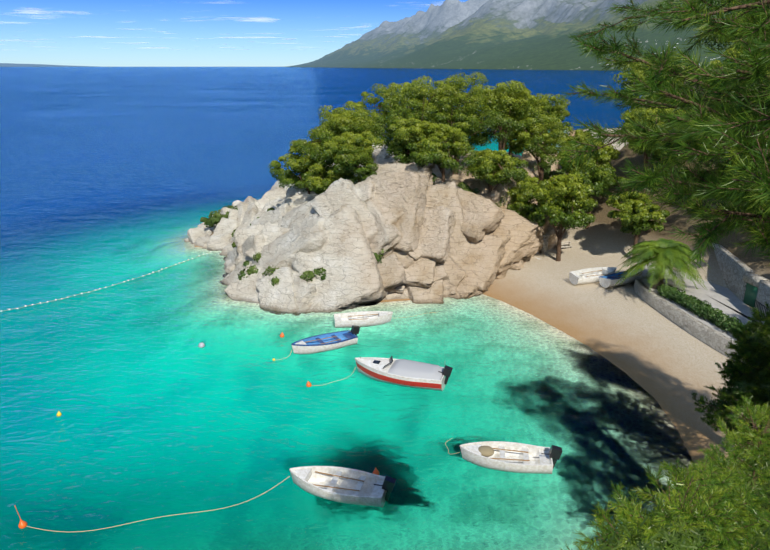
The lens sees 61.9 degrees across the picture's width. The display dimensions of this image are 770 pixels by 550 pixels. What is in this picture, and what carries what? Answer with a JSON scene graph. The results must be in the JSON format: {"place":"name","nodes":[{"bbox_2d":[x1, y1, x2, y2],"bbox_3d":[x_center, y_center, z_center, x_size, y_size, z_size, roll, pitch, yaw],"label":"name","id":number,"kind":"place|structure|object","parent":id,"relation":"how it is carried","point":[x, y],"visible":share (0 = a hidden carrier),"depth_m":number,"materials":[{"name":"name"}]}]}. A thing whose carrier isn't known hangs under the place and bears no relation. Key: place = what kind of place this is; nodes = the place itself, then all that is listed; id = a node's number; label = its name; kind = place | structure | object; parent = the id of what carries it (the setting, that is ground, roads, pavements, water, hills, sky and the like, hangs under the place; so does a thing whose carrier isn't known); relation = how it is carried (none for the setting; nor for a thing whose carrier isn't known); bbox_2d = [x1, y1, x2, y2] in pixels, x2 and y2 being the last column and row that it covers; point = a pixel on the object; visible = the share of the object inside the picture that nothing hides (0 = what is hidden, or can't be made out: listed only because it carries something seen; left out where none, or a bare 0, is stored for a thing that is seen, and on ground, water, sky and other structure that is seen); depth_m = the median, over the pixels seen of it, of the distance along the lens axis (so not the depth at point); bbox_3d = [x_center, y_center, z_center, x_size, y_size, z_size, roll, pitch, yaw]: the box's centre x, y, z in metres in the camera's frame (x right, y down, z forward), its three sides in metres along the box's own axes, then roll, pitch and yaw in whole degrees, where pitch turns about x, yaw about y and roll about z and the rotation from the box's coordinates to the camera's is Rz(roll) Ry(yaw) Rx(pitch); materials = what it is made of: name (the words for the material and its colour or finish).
{"place":"outdoors","nodes":[
{"label":"outdoors","id":0,"kind":"place"},
{"bbox_2d":[0,63,98,66],"bbox_3d":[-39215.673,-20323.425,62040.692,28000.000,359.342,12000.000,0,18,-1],"label":"island","id":1,"kind":"structure","parent":0,"point":[19,65],"depth_m":59472.48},
{"bbox_2d":[0,0,462,49],"bbox_3d":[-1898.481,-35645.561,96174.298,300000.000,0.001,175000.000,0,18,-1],"label":"cloud","id":2,"kind":"structure","parent":0,"point":[256,19],"depth_m":61315.75,"materials":[{"name":"white"}]},
{"bbox_2d":[0,0,467,66],"label":"sky","id":3,"kind":"structure","parent":0,"point":[61,46],"materials":[{"name":"blue"}]},
{"bbox_2d":[0,67,693,549],"bbox_3d":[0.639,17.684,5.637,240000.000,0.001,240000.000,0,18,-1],"label":"sea water","id":4,"kind":"structure","parent":0,"point":[112,175],"depth_m":40.79,"materials":[{"name":"teal liquid"}]},
{"bbox_2d":[15,506,26,527],"bbox_3d":[-15.436,10.201,27.094,0.338,1.260,0.338,-19,24,-28],"label":"orange buoy","id":5,"kind":"object","parent":4,"relation":"in","point":[22,524],"visible":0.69,"depth_m":27.13,"materials":[{"name":"orange plastic"}]},
{"bbox_2d":[0,251,210,311],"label":"float line","id":6,"kind":"object","parent":4,"relation":"on","point":[108,286],"visible":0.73,"depth_m":56.77,"materials":[{"name":"white plastic"}]},
{"bbox_2d":[26,312,459,531],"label":"mooring ropes","id":7,"kind":"object","parent":4,"relation":"on","point":[225,507],"visible":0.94,"depth_m":28.06,"materials":[{"name":"beige"}]},
{"bbox_2d":[291,325,359,353],"bbox_3d":[-4.066,4.554,44.378,5.109,1.352,1.748,-10,20,-28],"label":"blue boat","id":8,"kind":"object","parent":4,"relation":"on","point":[325,342],"visible":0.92,"depth_m":44.36,"materials":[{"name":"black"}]},
{"bbox_2d":[289,466,395,507],"bbox_3d":[-1.979,9.482,29.209,5.039,1.352,1.947,5,19,14],"label":"white boat","id":9,"kind":"object","parent":4,"relation":"on","point":[346,485],"visible":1,"depth_m":29.39,"materials":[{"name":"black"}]},
{"bbox_2d":[334,311,392,327],"bbox_3d":[-1.598,3.381,48.539,4.450,1.010,1.798,-3,18,-8],"label":"white boat","id":10,"kind":"object","parent":4,"relation":"on","point":[360,319],"visible":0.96,"depth_m":48.36,"materials":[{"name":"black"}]},
{"bbox_2d":[355,356,452,390],"bbox_3d":[1.080,5.941,39.643,6.244,1.640,2.247,6,19,17],"label":"speed boat","id":11,"kind":"object","parent":4,"relation":"on","point":[408,373],"visible":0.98,"depth_m":38.94,"materials":[{"name":"white plastic"}]},
{"bbox_2d":[460,441,561,473],"bbox_3d":[6.088,8.801,31.308,4.869,1.352,1.897,3,18,8],"label":"white boat","id":12,"kind":"object","parent":4,"relation":"on","point":[514,457],"visible":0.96,"depth_m":31.25,"materials":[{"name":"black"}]},
{"bbox_2d":[194,67,769,484],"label":"terrain","id":13,"kind":"structure","parent":0,"point":[669,366],"depth_m":50.44,"materials":[{"name":"beige sand"}]},
{"bbox_2d":[184,142,567,312],"bbox_3d":[5.341,-7.672,71.105,60.000,13.069,48.000,0,18,-1],"label":"rock outcrop","id":14,"kind":"object","parent":13,"relation":"on","point":[440,239],"visible":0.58,"depth_m":54.30,"materials":[{"name":"stone"}]},
{"bbox_2d":[268,138,326,193],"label":"tree","id":15,"kind":"object","parent":14,"relation":"on","point":[300,164],"visible":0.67,"depth_m":62.55,"materials":[{"name":"green plant"}]},
{"bbox_2d":[306,163,356,194],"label":"tree","id":16,"kind":"object","parent":14,"relation":"on","point":[318,183],"visible":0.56,"depth_m":58.63,"materials":[{"name":"green plant"}]},
{"bbox_2d":[293,105,388,172],"bbox_3d":[-3.510,-11.353,64.319,11.280,11.077,6.833,-15,23,-39],"label":"tree","id":17,"kind":"object","parent":14,"relation":"on","point":[340,121],"visible":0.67,"depth_m":61.41,"materials":[{"name":"green plant"}]},
{"bbox_2d":[317,101,382,145],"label":"tree","id":18,"kind":"object","parent":14,"relation":"on","point":[352,104],"visible":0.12,"depth_m":67.55,"materials":[{"name":"green plant"}]},
{"bbox_2d":[322,131,384,183],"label":"tree","id":19,"kind":"object","parent":14,"relation":"on","point":[348,152],"visible":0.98,"depth_m":55.98,"materials":[{"name":"green plant"}]},
{"bbox_2d":[200,155,565,285],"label":"shrubs","id":20,"kind":"object","parent":14,"relation":"on","point":[211,221],"visible":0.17,"depth_m":58.62,"materials":[{"name":"green plant"}]},
{"bbox_2d":[368,75,453,151],"bbox_3d":[2.760,-12.933,63.305,8.104,12.947,9.985,4,18,12],"label":"tree","id":21,"kind":"object","parent":14,"relation":"on","point":[414,103],"visible":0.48,"depth_m":60.94,"materials":[{"name":"green plant"}]},
{"bbox_2d":[386,117,444,167],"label":"tree","id":22,"kind":"object","parent":14,"relation":"on","point":[413,129],"visible":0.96,"depth_m":55.65,"materials":[{"name":"green plant"}]},
{"bbox_2d":[401,122,477,181],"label":"tree","id":23,"kind":"object","parent":14,"relation":"on","point":[444,135],"visible":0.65,"depth_m":55.95,"materials":[{"name":"green plant"}]},
{"bbox_2d":[401,71,504,174],"bbox_3d":[6.554,-13.459,63.247,9.973,12.550,7.786,0,18,-1],"label":"tree","id":24,"kind":"object","parent":14,"relation":"on","point":[476,97],"visible":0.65,"depth_m":61.03,"materials":[{"name":"green plant"}]},
{"bbox_2d":[443,92,487,149],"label":"tree","id":25,"kind":"object","parent":14,"relation":"on","point":[475,134],"visible":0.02,"depth_m":72.31,"materials":[{"name":"green plant"}]},
{"bbox_2d":[463,148,528,192],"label":"tree","id":26,"kind":"object","parent":14,"relation":"on","point":[491,168],"visible":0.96,"depth_m":56.66,"materials":[{"name":"green plant"}]},
{"bbox_2d":[470,80,540,150],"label":"tree","id":27,"kind":"object","parent":14,"relation":"on","point":[511,98],"visible":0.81,"depth_m":62.51,"materials":[{"name":"green plant"}]},
{"bbox_2d":[488,99,545,154],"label":"tree","id":28,"kind":"object","parent":14,"relation":"on","point":[509,153],"visible":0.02,"depth_m":74.16,"materials":[{"name":"green plant"}]},
{"bbox_2d":[495,172,560,220],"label":"tree","id":29,"kind":"object","parent":14,"relation":"on","point":[523,203],"visible":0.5,"depth_m":59.50,"materials":[{"name":"green plant"}]},
{"bbox_2d":[532,93,571,135],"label":"tree","id":30,"kind":"object","parent":14,"relation":"on","point":[542,104],"visible":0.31,"depth_m":73.32,"materials":[{"name":"green plant"}]},
{"bbox_2d":[357,82,449,162],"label":"tree","id":31,"kind":"object","parent":13,"relation":"on","point":[393,104],"visible":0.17,"depth_m":69.84,"materials":[{"name":"green plant"}]},
{"bbox_2d":[504,106,574,181],"bbox_3d":[15.646,-12.116,67.078,7.394,10.979,8.832,0,18,-1],"label":"tree","id":32,"kind":"object","parent":13,"relation":"on","point":[537,141],"visible":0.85,"depth_m":64.69,"materials":[{"name":"green plant"}]},
{"bbox_2d":[535,234,549,258],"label":"stone pillar","id":33,"kind":"structure","parent":13,"relation":"on","point":[544,249],"depth_m":62.27,"materials":[{"name":"stone"}]},
{"bbox_2d":[528,173,597,261],"bbox_3d":[16.647,-5.029,59.078,8.292,8.738,5.967,-11,21,-30],"label":"tree","id":34,"kind":"object","parent":13,"relation":"on","point":[573,201],"visible":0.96,"depth_m":57.68,"materials":[{"name":"green plant"}]},
{"bbox_2d":[556,241,571,247],"bbox_3d":[17.793,-2.800,63.811,1.666,0.910,0.491,-4,18,-12],"label":"bench","id":35,"kind":"object","parent":13,"relation":"on","point":[567,243],"visible":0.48,"depth_m":63.91,"materials":[{"name":"beige wood"}]},
{"bbox_2d":[556,129,603,165],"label":"tree","id":36,"kind":"object","parent":13,"relation":"on","point":[579,134],"visible":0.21,"depth_m":71.19,"materials":[{"name":"green plant"}]},
{"bbox_2d":[557,141,628,228],"bbox_3d":[19.669,-8.601,63.054,5.767,9.076,8.106,-12,21,-32],"label":"tree","id":37,"kind":"object","parent":13,"relation":"on","point":[595,170],"visible":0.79,"depth_m":61.22,"materials":[{"name":"green plant"}]},
{"bbox_2d":[569,267,616,284],"bbox_3d":[17.959,0.049,54.932,4.365,1.010,1.648,-7,27,-20],"label":"boat","id":38,"kind":"object","parent":13,"relation":"on","point":[587,275],"visible":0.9,"depth_m":54.79,"materials":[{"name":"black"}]},
{"bbox_2d":[599,269,642,287],"bbox_3d":[20.152,0.254,54.051,4.365,1.010,1.648,-9,12,-25],"label":"boat","id":39,"kind":"object","parent":13,"relation":"on","point":[609,280],"visible":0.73,"depth_m":53.36,"materials":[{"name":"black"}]},
{"bbox_2d":[605,192,669,259],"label":"tree","id":40,"kind":"object","parent":13,"relation":"on","point":[636,214],"visible":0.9,"depth_m":56.98,"materials":[{"name":"green plant"}]},
{"bbox_2d":[612,58,688,116],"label":"tree","id":41,"kind":"object","parent":13,"relation":"on","point":[625,83],"visible":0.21,"depth_m":64.41,"materials":[{"name":"green plant"}]},
{"bbox_2d":[558,459,748,549],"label":"bush","id":42,"kind":"object","parent":13,"relation":"on","point":[708,516],"visible":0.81,"depth_m":10.16,"materials":[{"name":"green plant"}]},
{"bbox_2d":[594,499,715,549],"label":"bush","id":43,"kind":"object","parent":13,"relation":"on","point":[673,539],"visible":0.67,"depth_m":9.94,"materials":[{"name":"green plant"}]},
{"bbox_2d":[618,101,695,192],"bbox_3d":[25.275,-11.191,60.282,7.453,10.324,6.729,0,18,-1],"label":"tree","id":44,"kind":"object","parent":13,"relation":"on","point":[636,114],"visible":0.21,"depth_m":58.53,"materials":[{"name":"green plant"}]},
{"bbox_2d":[556,0,769,291],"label":"pine","id":45,"kind":"object","parent":13,"relation":"on","point":[734,134],"visible":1,"depth_m":5.26,"materials":[{"name":"green plant"}]},
{"bbox_2d":[634,276,741,361],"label":"planter wall","id":46,"kind":"structure","parent":13,"relation":"on","point":[709,336],"depth_m":45.09,"materials":[{"name":"stone"}]},
{"bbox_2d":[640,262,764,339],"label":"terrace","id":47,"kind":"structure","parent":13,"relation":"on","point":[727,301],"depth_m":48.74,"materials":[{"name":"concrete"}]},
{"bbox_2d":[615,238,710,293],"bbox_3d":[21.815,-0.642,50.647,7.537,4.109,7.449,0,18,-1],"label":"palm tree","id":48,"kind":"object","parent":47,"relation":"on","point":[668,253],"visible":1,"depth_m":48.97,"materials":[{"name":"green plant"}]},
{"bbox_2d":[656,284,744,334],"bbox_3d":[22.670,3.050,43.579,1.895,1.233,13.368,-3,18,-9],"label":"hedge","id":49,"kind":"object","parent":47,"relation":"on","point":[717,317],"visible":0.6,"depth_m":45.17,"materials":[{"name":"green plant"}]},
{"bbox_2d":[644,454,769,549],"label":"bush","id":50,"kind":"object","parent":13,"relation":"on","point":[743,513],"visible":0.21,"depth_m":14.05,"materials":[{"name":"green plant"}]},
{"bbox_2d":[682,0,769,93],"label":"pine","id":51,"kind":"object","parent":13,"relation":"on","point":[715,42],"visible":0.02,"depth_m":60.87,"materials":[{"name":"green plant"}]},
{"bbox_2d":[691,307,769,467],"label":"pine","id":52,"kind":"object","parent":13,"relation":"on","point":[734,359],"visible":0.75,"depth_m":27.07,"materials":[{"name":"green plant"}]},
{"bbox_2d":[692,395,769,531],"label":"bush","id":53,"kind":"object","parent":13,"relation":"on","point":[720,460],"visible":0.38,"depth_m":17.27,"materials":[{"name":"green plant"}]},
{"bbox_2d":[699,436,769,521],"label":"bush","id":54,"kind":"object","parent":13,"relation":"on","point":[766,467],"visible":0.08,"depth_m":17.42,"materials":[{"name":"green plant"}]},
{"bbox_2d":[712,489,760,549],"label":"bush","id":55,"kind":"object","parent":13,"relation":"on","point":[740,526],"visible":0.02,"depth_m":14.26,"materials":[{"name":"green plant"}]},
{"bbox_2d":[705,48,769,113],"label":"tree","id":56,"kind":"object","parent":13,"relation":"on","point":[735,55],"visible":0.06,"depth_m":53.57,"materials":[{"name":"green plant"}]},
{"bbox_2d":[709,322,769,442],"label":"pine","id":57,"kind":"object","parent":13,"relation":"on","point":[749,380],"visible":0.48,"depth_m":26.98,"materials":[{"name":"green plant"}]},
{"bbox_2d":[712,243,769,317],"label":"retaining wall","id":58,"kind":"structure","parent":13,"relation":"on","point":[746,284],"depth_m":48.02,"materials":[{"name":"stone"}]},
{"bbox_2d":[737,486,769,549],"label":"bush","id":59,"kind":"object","parent":13,"relation":"on","point":[766,517],"visible":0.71,"depth_m":12.19,"materials":[{"name":"green plant"}]},
{"bbox_2d":[743,301,769,362],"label":"shrub","id":60,"kind":"object","parent":13,"relation":"on","point":[767,320],"visible":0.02,"depth_m":29.86,"materials":[{"name":"green plant"}]},
{"bbox_2d":[749,496,769,549],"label":"bush","id":61,"kind":"object","parent":13,"relation":"on","point":[759,542],"visible":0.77,"depth_m":12.12,"materials":[{"name":"green plant"}]},
{"bbox_2d":[286,0,769,69],"bbox_3d":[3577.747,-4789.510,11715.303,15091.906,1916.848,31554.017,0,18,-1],"label":"mountain range","id":62,"kind":"structure","parent":0,"point":[498,34],"depth_m":8119.88,"materials":[{"name":"grey stone"}]}
]}

